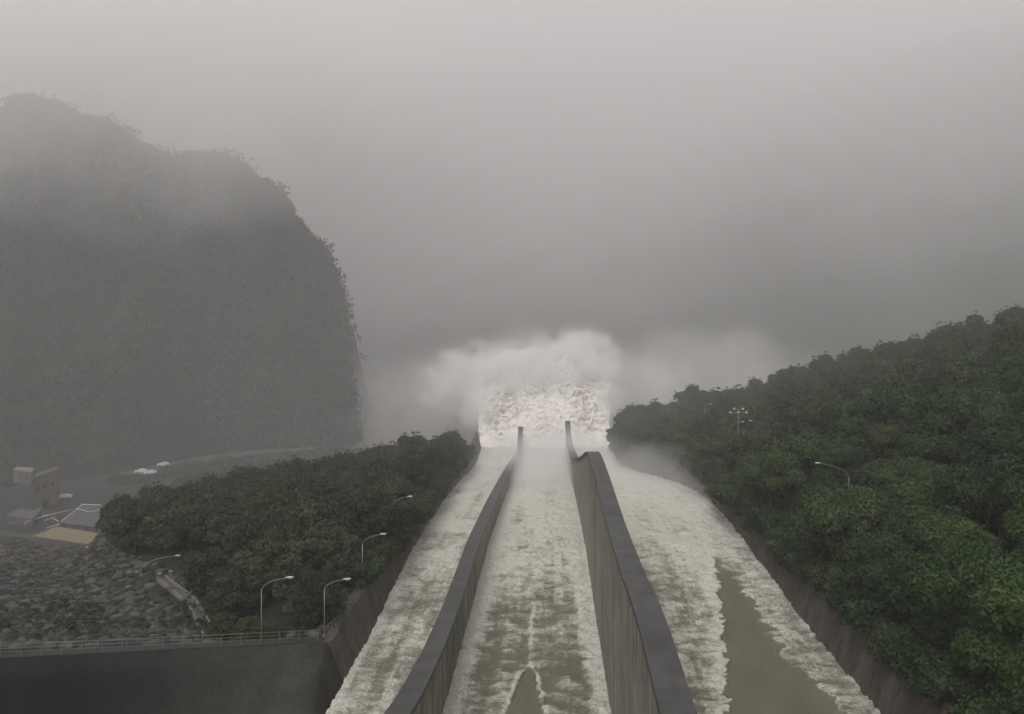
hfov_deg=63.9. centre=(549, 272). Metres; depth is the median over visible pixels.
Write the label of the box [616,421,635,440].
tree
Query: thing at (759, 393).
tree
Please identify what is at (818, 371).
tree
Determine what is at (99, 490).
yard
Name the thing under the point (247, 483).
tree
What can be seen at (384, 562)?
bush
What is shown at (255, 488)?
tree
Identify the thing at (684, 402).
tree
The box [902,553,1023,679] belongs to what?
tree
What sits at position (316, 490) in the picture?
tree
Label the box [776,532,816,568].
bush
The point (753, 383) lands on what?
tree
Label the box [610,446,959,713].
side wall
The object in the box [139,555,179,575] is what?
street lamp
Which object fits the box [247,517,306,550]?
tree
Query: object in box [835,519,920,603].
tree
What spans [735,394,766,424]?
tree
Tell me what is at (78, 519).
pump house
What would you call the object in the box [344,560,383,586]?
bush
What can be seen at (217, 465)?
shrubbery
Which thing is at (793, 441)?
tree
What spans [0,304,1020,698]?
ground
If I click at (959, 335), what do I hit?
tree
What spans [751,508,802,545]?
bush
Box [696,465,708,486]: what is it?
bush
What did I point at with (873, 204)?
hill
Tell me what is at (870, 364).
tree
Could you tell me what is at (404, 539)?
bush
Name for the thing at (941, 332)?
tree
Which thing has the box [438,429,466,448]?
tree
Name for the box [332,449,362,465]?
tree
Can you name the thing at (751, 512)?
bush
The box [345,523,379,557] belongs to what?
tree
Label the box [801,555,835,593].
bush
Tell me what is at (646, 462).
bush
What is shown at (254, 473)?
tree
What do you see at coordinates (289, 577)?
street lamp
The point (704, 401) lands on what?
tree
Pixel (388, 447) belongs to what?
tree
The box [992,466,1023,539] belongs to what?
tree
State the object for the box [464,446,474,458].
bush
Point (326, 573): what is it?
tree
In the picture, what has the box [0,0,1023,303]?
sky
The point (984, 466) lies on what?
tree
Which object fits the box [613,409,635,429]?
tree
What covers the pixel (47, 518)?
pipework
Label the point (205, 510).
tree
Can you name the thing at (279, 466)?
tree
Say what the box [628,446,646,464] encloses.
bush
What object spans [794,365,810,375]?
tree
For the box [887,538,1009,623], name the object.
tree
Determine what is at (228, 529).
tree
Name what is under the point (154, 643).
railing
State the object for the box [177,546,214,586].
tree
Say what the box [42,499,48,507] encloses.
doorway
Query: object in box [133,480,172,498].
tree
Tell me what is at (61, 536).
flat roofed building
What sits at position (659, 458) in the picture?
bush
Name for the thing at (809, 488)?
tree
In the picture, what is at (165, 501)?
tree
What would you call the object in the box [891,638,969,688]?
bush
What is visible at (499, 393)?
water jet
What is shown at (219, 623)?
bush
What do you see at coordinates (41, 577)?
rubble
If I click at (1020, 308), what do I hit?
tree
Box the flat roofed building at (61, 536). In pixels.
[33,527,97,547]
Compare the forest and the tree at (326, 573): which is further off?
the forest
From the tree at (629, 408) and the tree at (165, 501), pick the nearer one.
the tree at (165, 501)
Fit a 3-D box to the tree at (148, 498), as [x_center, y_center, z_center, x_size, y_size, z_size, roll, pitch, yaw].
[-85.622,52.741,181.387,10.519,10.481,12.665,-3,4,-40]
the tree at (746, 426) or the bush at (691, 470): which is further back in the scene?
the tree at (746, 426)
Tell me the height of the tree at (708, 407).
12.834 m
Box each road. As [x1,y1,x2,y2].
[0,531,33,539]
[113,445,368,474]
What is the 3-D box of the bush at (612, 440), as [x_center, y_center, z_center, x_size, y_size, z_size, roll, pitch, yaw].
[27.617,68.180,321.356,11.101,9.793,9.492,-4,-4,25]
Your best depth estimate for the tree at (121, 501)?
179.46 m
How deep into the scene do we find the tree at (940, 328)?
253.12 m
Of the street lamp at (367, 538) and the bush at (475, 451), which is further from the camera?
the bush at (475, 451)
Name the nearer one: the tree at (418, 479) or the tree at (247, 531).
the tree at (247, 531)
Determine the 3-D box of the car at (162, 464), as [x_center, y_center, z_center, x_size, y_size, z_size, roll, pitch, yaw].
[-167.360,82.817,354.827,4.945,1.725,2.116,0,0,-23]
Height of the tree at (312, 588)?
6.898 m
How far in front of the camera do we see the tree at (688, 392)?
326.18 m
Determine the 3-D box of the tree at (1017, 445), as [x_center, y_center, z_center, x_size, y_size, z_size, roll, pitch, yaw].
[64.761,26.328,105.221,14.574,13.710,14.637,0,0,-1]
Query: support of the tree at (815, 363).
on the ground at (268, 610)
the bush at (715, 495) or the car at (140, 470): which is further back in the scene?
the car at (140, 470)
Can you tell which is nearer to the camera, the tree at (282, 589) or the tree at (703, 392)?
the tree at (282, 589)
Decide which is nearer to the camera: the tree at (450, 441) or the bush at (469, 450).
the tree at (450, 441)
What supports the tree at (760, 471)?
on the ground at (268, 610)
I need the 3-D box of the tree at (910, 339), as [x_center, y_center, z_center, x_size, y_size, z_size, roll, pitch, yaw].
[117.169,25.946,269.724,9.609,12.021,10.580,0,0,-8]
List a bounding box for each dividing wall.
[384,427,522,713]
[565,421,696,713]
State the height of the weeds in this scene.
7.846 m
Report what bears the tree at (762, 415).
on the ground at (268, 610)
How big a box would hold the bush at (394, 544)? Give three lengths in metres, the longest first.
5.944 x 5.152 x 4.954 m
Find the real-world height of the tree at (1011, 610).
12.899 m
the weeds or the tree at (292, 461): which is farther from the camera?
the tree at (292, 461)
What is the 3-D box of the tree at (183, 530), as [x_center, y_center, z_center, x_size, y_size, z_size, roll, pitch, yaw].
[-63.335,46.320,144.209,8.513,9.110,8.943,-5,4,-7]
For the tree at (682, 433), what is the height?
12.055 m
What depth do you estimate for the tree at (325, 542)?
120.83 m
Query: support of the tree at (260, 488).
on the ground at (268, 610)
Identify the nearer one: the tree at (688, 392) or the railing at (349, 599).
the railing at (349, 599)
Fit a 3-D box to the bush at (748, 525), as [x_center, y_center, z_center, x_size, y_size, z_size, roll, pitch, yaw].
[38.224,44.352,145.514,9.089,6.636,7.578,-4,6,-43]
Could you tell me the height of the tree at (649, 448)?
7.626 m
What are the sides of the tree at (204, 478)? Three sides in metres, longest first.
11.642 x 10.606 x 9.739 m
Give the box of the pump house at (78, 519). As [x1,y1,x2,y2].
[58,504,104,534]
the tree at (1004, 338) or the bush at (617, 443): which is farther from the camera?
the bush at (617, 443)
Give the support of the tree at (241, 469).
on the ground at (268, 610)
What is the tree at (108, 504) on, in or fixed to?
on the ground at (268, 610)
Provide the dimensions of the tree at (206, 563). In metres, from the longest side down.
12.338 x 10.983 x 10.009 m
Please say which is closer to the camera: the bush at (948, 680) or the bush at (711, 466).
the bush at (948, 680)
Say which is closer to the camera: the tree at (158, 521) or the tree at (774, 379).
the tree at (158, 521)
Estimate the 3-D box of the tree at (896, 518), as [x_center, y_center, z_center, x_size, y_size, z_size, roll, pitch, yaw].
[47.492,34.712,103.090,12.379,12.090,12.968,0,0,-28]
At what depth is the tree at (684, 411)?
284.49 m
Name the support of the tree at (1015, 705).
on the ground at (268, 610)
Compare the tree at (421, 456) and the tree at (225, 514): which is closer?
the tree at (225, 514)
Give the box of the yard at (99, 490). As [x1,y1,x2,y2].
[0,475,176,540]
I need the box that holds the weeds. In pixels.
[0,587,207,639]
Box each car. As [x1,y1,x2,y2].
[59,493,72,498]
[134,468,147,472]
[144,469,156,473]
[157,461,168,466]
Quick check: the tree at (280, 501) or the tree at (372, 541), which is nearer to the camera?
the tree at (372, 541)
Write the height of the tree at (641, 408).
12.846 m
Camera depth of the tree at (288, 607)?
101.05 m
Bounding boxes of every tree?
[95,506,127,539]
[97,492,131,521]
[99,493,141,534]
[105,499,159,552]
[107,499,151,540]
[109,535,143,547]
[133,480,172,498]
[134,489,160,498]
[136,486,176,503]
[140,496,210,549]
[149,489,185,511]
[157,491,198,510]
[162,510,210,552]
[171,480,203,495]
[175,481,213,500]
[176,548,200,569]
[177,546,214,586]
[184,537,259,595]
[194,473,219,486]
[194,481,250,505]
[198,498,255,545]
[199,494,245,518]
[199,565,265,614]
[204,472,240,486]
[213,471,250,491]
[219,463,255,478]
[220,504,275,537]
[220,514,277,548]
[222,525,311,592]
[228,477,266,492]
[233,481,270,499]
[242,465,278,479]
[246,487,275,503]
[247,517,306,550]
[250,470,278,485]
[258,484,315,519]
[265,459,290,473]
[271,559,314,601]
[272,495,341,539]
[280,458,319,473]
[282,591,323,619]
[285,454,304,466]
[286,572,350,626]
[295,475,349,503]
[297,566,343,599]
[298,516,360,564]
[309,458,329,465]
[317,455,347,471]
[320,548,376,588]
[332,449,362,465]
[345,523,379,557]
[355,447,368,455]
[358,450,369,460]
[359,477,420,522]
[365,441,400,454]
[371,471,417,499]
[393,460,429,492]
[394,431,430,454]
[394,448,439,477]
[417,439,459,470]
[428,435,455,447]
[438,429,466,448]
[441,435,466,460]
[605,426,615,432]
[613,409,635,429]
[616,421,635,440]
[621,403,636,421]
[630,411,646,423]
[631,418,648,439]
[632,435,650,448]
[633,398,664,414]
[636,416,671,443]
[645,441,657,453]
[646,401,666,421]
[654,440,670,449]
[659,398,675,411]
[661,445,679,460]
[662,401,682,417]
[664,401,694,425]
[664,420,701,450]
[670,397,689,410]
[671,444,687,456]
[673,383,699,404]
[683,408,708,423]
[683,428,716,456]
[688,424,741,461]
[692,387,719,400]
[692,395,713,407]
[693,410,726,431]
[694,399,716,412]
[708,397,736,416]
[709,384,743,400]
[713,391,745,407]
[716,440,737,462]
[717,410,758,437]
[719,386,731,392]
[719,434,768,475]
[728,443,766,488]
[734,440,807,509]
[735,387,750,395]
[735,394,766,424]
[736,387,771,406]
[739,376,763,391]
[743,384,774,400]
[748,402,785,433]
[757,371,777,391]
[757,382,773,391]
[761,381,773,391]
[762,377,795,403]
[763,426,825,489]
[766,375,776,384]
[773,363,810,377]
[775,372,800,385]
[789,476,884,569]
[792,476,834,509]
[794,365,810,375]
[796,361,828,382]
[797,438,864,484]
[806,355,833,373]
[815,351,834,362]
[817,473,847,490]
[824,359,863,380]
[831,355,858,367]
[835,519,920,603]
[836,345,871,370]
[846,477,887,528]
[850,458,886,486]
[854,353,890,375]
[859,391,911,441]
[862,340,897,361]
[862,448,954,502]
[862,492,966,552]
[864,344,877,357]
[869,418,912,461]
[871,348,900,363]
[876,469,950,548]
[881,352,923,381]
[882,373,924,422]
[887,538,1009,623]
[891,334,917,349]
[895,427,966,467]
[897,333,933,358]
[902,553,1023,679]
[904,505,1005,554]
[911,335,922,344]
[922,326,949,351]
[924,321,972,350]
[925,435,1023,549]
[931,321,955,332]
[937,455,995,522]
[938,379,1023,433]
[950,411,1023,465]
[955,310,991,334]
[964,325,989,342]
[965,400,1023,428]
[966,319,987,333]
[967,580,1023,689]
[985,325,1023,364]
[987,306,1023,333]
[990,322,1012,339]
[990,425,1023,477]
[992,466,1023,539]
[992,639,1023,713]
[1000,360,1023,410]
[1004,315,1023,327]
[1004,500,1023,563]
[1006,303,1023,310]
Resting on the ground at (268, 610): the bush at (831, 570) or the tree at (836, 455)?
the tree at (836, 455)
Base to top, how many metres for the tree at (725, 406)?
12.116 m
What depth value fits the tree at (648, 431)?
280.52 m
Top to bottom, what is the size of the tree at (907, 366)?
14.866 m
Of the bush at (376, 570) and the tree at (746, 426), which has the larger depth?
the tree at (746, 426)
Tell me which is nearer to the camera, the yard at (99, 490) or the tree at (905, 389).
the tree at (905, 389)
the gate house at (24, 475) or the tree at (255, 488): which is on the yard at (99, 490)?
the gate house at (24, 475)
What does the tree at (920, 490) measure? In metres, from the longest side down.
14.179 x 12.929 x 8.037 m
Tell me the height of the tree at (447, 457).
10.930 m
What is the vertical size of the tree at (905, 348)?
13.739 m
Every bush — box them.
[201,612,240,639]
[231,614,271,640]
[262,622,286,638]
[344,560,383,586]
[361,539,391,560]
[363,553,388,575]
[373,534,403,560]
[388,529,412,553]
[409,493,433,504]
[409,496,434,523]
[412,487,437,503]
[422,486,439,506]
[427,478,448,499]
[438,468,459,477]
[457,457,468,471]
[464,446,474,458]
[466,445,476,455]
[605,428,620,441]
[608,434,617,453]
[612,439,621,453]
[614,438,629,459]
[620,437,633,461]
[625,439,635,455]
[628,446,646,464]
[635,443,646,460]
[641,443,656,465]
[654,445,668,463]
[661,454,674,468]
[665,450,677,466]
[673,463,688,471]
[679,457,696,480]
[689,455,708,475]
[693,456,709,480]
[696,458,724,480]
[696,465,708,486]
[701,458,727,482]
[701,473,729,497]
[708,480,734,513]
[717,480,737,505]
[723,484,752,516]
[738,505,778,535]
[745,507,780,533]
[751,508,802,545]
[761,521,804,558]
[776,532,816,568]
[779,532,831,577]
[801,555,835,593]
[822,572,854,612]
[823,559,853,604]
[836,579,905,632]
[863,619,925,669]
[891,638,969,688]
[909,655,983,704]
[946,681,1014,713]
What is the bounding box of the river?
[17,381,614,486]
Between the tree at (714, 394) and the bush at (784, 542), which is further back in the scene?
the tree at (714, 394)
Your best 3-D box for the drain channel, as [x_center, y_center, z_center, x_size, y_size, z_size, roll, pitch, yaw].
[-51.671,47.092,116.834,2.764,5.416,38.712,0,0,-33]
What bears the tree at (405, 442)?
on the ground at (268, 610)
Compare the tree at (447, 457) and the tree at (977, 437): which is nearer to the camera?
the tree at (977, 437)
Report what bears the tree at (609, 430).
on the ground at (268, 610)
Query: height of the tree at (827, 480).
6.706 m
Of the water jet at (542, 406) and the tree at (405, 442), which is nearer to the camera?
the tree at (405, 442)
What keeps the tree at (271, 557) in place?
on the ground at (268, 610)
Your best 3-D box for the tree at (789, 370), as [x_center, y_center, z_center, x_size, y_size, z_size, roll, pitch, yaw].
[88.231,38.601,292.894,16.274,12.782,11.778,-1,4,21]
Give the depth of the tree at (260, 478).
188.02 m
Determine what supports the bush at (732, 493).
on the side wall at (884, 689)
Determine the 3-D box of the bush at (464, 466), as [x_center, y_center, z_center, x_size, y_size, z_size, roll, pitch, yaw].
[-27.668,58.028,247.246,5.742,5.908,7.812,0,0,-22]
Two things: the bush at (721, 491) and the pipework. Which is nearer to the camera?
the bush at (721, 491)
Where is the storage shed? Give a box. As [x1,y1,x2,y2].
[6,508,41,525]
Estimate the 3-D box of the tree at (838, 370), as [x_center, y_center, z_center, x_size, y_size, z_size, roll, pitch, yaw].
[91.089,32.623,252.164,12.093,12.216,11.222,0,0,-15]
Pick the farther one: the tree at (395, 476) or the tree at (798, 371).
the tree at (798, 371)
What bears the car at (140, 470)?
on the road at (237, 454)
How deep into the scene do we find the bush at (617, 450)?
307.04 m
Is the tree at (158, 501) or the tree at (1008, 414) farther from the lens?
the tree at (158, 501)
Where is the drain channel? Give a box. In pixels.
[156,575,209,636]
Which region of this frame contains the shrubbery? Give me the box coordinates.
[106,445,350,485]
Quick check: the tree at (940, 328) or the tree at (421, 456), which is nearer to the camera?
the tree at (421, 456)
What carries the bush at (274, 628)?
on the ground at (268, 610)
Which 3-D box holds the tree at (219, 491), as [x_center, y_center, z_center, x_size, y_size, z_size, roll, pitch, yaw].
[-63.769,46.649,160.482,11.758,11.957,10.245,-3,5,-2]
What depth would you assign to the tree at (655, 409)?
319.26 m
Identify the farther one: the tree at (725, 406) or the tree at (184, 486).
the tree at (725, 406)
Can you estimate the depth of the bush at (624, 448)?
297.01 m
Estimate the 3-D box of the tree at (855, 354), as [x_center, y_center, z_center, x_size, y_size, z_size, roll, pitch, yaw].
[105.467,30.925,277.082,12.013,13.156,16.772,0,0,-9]
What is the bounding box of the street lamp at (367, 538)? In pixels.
[362,533,386,587]
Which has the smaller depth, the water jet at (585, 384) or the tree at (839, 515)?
the tree at (839, 515)
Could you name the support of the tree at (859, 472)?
on the ground at (268, 610)
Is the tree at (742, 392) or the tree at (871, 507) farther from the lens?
the tree at (742, 392)
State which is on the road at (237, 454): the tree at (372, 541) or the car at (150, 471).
the car at (150, 471)
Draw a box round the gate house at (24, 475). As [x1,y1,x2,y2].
[13,466,34,484]
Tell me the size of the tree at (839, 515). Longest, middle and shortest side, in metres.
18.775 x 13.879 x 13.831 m
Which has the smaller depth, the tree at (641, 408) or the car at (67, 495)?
the car at (67, 495)
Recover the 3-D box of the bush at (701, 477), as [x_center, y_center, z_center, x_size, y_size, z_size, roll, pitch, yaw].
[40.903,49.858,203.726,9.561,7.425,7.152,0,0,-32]
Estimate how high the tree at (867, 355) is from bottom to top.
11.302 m
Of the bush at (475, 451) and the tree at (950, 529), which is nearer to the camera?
the tree at (950, 529)
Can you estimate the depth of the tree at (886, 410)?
156.30 m
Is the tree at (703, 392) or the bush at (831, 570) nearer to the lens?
the bush at (831, 570)
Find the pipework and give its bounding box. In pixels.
[24,509,73,527]
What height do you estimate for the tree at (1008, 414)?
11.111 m
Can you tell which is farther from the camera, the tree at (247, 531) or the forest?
the forest
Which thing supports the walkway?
on the retaining wall at (290, 679)
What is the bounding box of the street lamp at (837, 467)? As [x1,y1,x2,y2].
[815,462,848,487]
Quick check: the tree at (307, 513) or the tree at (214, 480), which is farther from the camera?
the tree at (214, 480)
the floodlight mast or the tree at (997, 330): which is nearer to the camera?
the tree at (997, 330)
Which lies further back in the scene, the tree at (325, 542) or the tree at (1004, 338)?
the tree at (1004, 338)
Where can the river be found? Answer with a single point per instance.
(427, 413)
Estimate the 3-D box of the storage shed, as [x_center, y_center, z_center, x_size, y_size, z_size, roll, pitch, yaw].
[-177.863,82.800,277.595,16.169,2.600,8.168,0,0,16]
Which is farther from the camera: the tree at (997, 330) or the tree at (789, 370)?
the tree at (789, 370)
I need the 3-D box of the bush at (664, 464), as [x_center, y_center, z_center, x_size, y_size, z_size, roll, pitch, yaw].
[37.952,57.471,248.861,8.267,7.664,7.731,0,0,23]
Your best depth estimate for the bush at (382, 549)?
125.50 m
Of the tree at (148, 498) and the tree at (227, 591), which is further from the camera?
the tree at (148, 498)
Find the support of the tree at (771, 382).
on the ground at (268, 610)
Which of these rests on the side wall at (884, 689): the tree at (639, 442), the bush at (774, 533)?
the bush at (774, 533)
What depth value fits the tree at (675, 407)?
311.12 m
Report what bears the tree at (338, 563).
on the ground at (268, 610)
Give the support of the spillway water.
on the spillway floor
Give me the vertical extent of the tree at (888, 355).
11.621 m
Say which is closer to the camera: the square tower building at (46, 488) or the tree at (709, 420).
the tree at (709, 420)
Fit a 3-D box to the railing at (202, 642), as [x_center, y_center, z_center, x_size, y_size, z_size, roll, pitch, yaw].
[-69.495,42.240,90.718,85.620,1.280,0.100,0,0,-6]
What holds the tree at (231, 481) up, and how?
on the ground at (268, 610)
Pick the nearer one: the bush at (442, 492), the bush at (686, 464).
the bush at (442, 492)
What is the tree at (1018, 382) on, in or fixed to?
on the ground at (268, 610)
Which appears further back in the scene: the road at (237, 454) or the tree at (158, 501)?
the road at (237, 454)
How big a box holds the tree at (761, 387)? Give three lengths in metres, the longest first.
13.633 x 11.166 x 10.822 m
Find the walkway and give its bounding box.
[0,636,326,658]
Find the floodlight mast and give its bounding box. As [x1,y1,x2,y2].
[729,408,747,434]
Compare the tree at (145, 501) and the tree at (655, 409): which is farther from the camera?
the tree at (655, 409)
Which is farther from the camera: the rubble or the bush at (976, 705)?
the rubble
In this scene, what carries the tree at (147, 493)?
on the ground at (268, 610)
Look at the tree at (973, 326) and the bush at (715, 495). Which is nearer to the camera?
the bush at (715, 495)
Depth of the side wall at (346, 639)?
111.38 m
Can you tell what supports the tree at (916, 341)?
on the ground at (268, 610)
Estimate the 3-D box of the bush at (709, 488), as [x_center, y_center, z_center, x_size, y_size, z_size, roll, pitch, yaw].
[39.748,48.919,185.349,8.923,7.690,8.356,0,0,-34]
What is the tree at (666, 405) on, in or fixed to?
on the ground at (268, 610)
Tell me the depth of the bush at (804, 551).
119.44 m
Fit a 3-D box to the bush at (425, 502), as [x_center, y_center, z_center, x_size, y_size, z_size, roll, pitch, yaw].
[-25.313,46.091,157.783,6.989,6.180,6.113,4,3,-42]
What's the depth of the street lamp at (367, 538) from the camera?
114.63 m
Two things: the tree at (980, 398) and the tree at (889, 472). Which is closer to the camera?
the tree at (889, 472)
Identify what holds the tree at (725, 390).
on the ground at (268, 610)
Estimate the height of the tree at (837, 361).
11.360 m
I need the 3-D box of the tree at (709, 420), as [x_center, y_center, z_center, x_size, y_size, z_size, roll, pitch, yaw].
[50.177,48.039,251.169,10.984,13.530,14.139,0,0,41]
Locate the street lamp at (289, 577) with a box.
[261,576,293,638]
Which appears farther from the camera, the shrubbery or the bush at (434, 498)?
the shrubbery
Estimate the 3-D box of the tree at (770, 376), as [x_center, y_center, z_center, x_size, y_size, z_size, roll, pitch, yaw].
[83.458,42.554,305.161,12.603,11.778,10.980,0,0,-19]
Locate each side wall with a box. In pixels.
[323,433,480,681]
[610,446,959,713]
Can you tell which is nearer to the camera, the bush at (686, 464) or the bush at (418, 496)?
the bush at (418, 496)
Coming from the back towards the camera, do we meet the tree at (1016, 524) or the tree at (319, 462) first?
the tree at (319, 462)
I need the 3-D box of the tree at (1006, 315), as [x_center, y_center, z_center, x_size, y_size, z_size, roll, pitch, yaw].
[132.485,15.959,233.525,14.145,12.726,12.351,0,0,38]
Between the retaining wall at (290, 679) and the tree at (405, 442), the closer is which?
the retaining wall at (290, 679)
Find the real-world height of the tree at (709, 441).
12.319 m
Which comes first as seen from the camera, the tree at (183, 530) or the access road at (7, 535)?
the tree at (183, 530)
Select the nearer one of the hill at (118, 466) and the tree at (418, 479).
the tree at (418, 479)
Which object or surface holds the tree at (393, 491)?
on the ground at (268, 610)
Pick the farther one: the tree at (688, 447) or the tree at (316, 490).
the tree at (688, 447)
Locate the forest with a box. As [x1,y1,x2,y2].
[0,90,371,481]
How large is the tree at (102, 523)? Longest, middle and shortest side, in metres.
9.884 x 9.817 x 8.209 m
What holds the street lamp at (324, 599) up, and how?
on the ground at (268, 610)
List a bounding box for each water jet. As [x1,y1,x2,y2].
[473,348,534,446]
[517,350,571,450]
[554,345,611,448]
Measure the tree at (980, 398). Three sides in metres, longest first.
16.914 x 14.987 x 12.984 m
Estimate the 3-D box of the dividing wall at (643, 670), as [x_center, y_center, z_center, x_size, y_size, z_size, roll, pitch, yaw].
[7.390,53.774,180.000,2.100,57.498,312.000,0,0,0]
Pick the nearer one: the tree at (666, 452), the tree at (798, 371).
the tree at (666, 452)
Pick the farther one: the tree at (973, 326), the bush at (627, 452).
the bush at (627, 452)
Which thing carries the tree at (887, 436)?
on the ground at (268, 610)
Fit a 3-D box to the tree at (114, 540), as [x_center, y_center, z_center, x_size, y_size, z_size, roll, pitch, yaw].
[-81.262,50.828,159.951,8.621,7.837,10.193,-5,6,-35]
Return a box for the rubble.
[0,533,373,648]
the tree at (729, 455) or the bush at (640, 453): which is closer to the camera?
the tree at (729, 455)
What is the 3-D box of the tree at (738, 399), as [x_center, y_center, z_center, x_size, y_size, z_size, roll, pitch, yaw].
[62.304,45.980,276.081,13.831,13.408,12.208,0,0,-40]
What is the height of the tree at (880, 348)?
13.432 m
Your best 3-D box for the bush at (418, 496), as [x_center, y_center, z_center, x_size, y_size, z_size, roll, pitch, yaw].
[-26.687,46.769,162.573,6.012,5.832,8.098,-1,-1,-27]
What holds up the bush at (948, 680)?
on the side wall at (884, 689)
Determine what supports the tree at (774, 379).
on the ground at (268, 610)
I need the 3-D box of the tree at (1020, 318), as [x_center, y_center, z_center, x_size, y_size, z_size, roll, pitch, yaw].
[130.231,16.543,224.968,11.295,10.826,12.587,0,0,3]
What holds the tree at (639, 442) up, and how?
on the ground at (268, 610)
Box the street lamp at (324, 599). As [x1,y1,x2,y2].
[322,578,350,636]
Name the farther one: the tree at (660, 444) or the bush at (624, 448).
the bush at (624, 448)
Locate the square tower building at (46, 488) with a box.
[33,466,59,509]
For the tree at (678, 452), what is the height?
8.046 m
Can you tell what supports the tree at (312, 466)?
on the ground at (268, 610)
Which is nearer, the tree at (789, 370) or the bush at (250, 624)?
the bush at (250, 624)
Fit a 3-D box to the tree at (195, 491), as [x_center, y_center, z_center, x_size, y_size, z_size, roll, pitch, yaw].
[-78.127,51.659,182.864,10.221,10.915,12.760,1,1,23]
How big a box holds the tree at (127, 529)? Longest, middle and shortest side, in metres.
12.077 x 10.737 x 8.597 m
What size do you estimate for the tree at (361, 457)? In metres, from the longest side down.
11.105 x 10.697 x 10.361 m
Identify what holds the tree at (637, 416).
on the ground at (268, 610)
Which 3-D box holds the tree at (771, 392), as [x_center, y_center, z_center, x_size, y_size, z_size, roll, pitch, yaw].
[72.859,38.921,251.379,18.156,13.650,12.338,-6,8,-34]
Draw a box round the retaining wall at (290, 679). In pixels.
[0,633,342,713]
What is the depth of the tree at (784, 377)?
278.88 m
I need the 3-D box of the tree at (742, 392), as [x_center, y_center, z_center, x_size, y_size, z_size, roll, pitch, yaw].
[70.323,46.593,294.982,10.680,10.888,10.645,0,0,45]
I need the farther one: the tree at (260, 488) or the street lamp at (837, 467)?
the tree at (260, 488)
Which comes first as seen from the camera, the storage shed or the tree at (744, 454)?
the tree at (744, 454)
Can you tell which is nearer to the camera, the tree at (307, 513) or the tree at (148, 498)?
the tree at (307, 513)
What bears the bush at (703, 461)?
on the side wall at (884, 689)
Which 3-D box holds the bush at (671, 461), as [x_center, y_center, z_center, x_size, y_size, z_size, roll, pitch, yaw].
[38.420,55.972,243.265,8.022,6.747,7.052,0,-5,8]
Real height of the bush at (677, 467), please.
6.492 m
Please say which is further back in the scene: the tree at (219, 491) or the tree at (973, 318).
the tree at (973, 318)
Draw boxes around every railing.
[0,630,317,655]
[0,639,181,650]
[324,583,358,638]
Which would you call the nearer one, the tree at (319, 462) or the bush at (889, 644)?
the bush at (889, 644)
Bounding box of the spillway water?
[326,446,880,713]
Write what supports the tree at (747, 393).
on the ground at (268, 610)
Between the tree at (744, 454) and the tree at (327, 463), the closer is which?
the tree at (744, 454)
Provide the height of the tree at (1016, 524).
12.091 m
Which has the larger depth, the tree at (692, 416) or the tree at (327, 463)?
the tree at (692, 416)
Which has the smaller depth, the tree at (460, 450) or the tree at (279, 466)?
the tree at (279, 466)
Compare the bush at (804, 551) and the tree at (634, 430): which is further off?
the tree at (634, 430)
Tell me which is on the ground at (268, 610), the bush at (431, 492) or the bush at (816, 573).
the bush at (431, 492)
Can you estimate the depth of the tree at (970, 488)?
102.40 m
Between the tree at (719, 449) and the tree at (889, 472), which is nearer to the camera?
the tree at (889, 472)
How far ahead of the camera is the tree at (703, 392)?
320.80 m
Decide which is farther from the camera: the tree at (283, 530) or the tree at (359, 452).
the tree at (359, 452)
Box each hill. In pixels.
[0,103,377,482]
[349,10,1023,415]
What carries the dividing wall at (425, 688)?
on the spillway floor
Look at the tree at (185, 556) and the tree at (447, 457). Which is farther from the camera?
the tree at (447, 457)
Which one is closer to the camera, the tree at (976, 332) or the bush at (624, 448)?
the tree at (976, 332)
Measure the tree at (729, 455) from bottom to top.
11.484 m
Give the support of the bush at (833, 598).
on the side wall at (884, 689)
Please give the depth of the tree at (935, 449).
128.85 m
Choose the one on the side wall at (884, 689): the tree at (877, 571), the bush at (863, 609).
the bush at (863, 609)

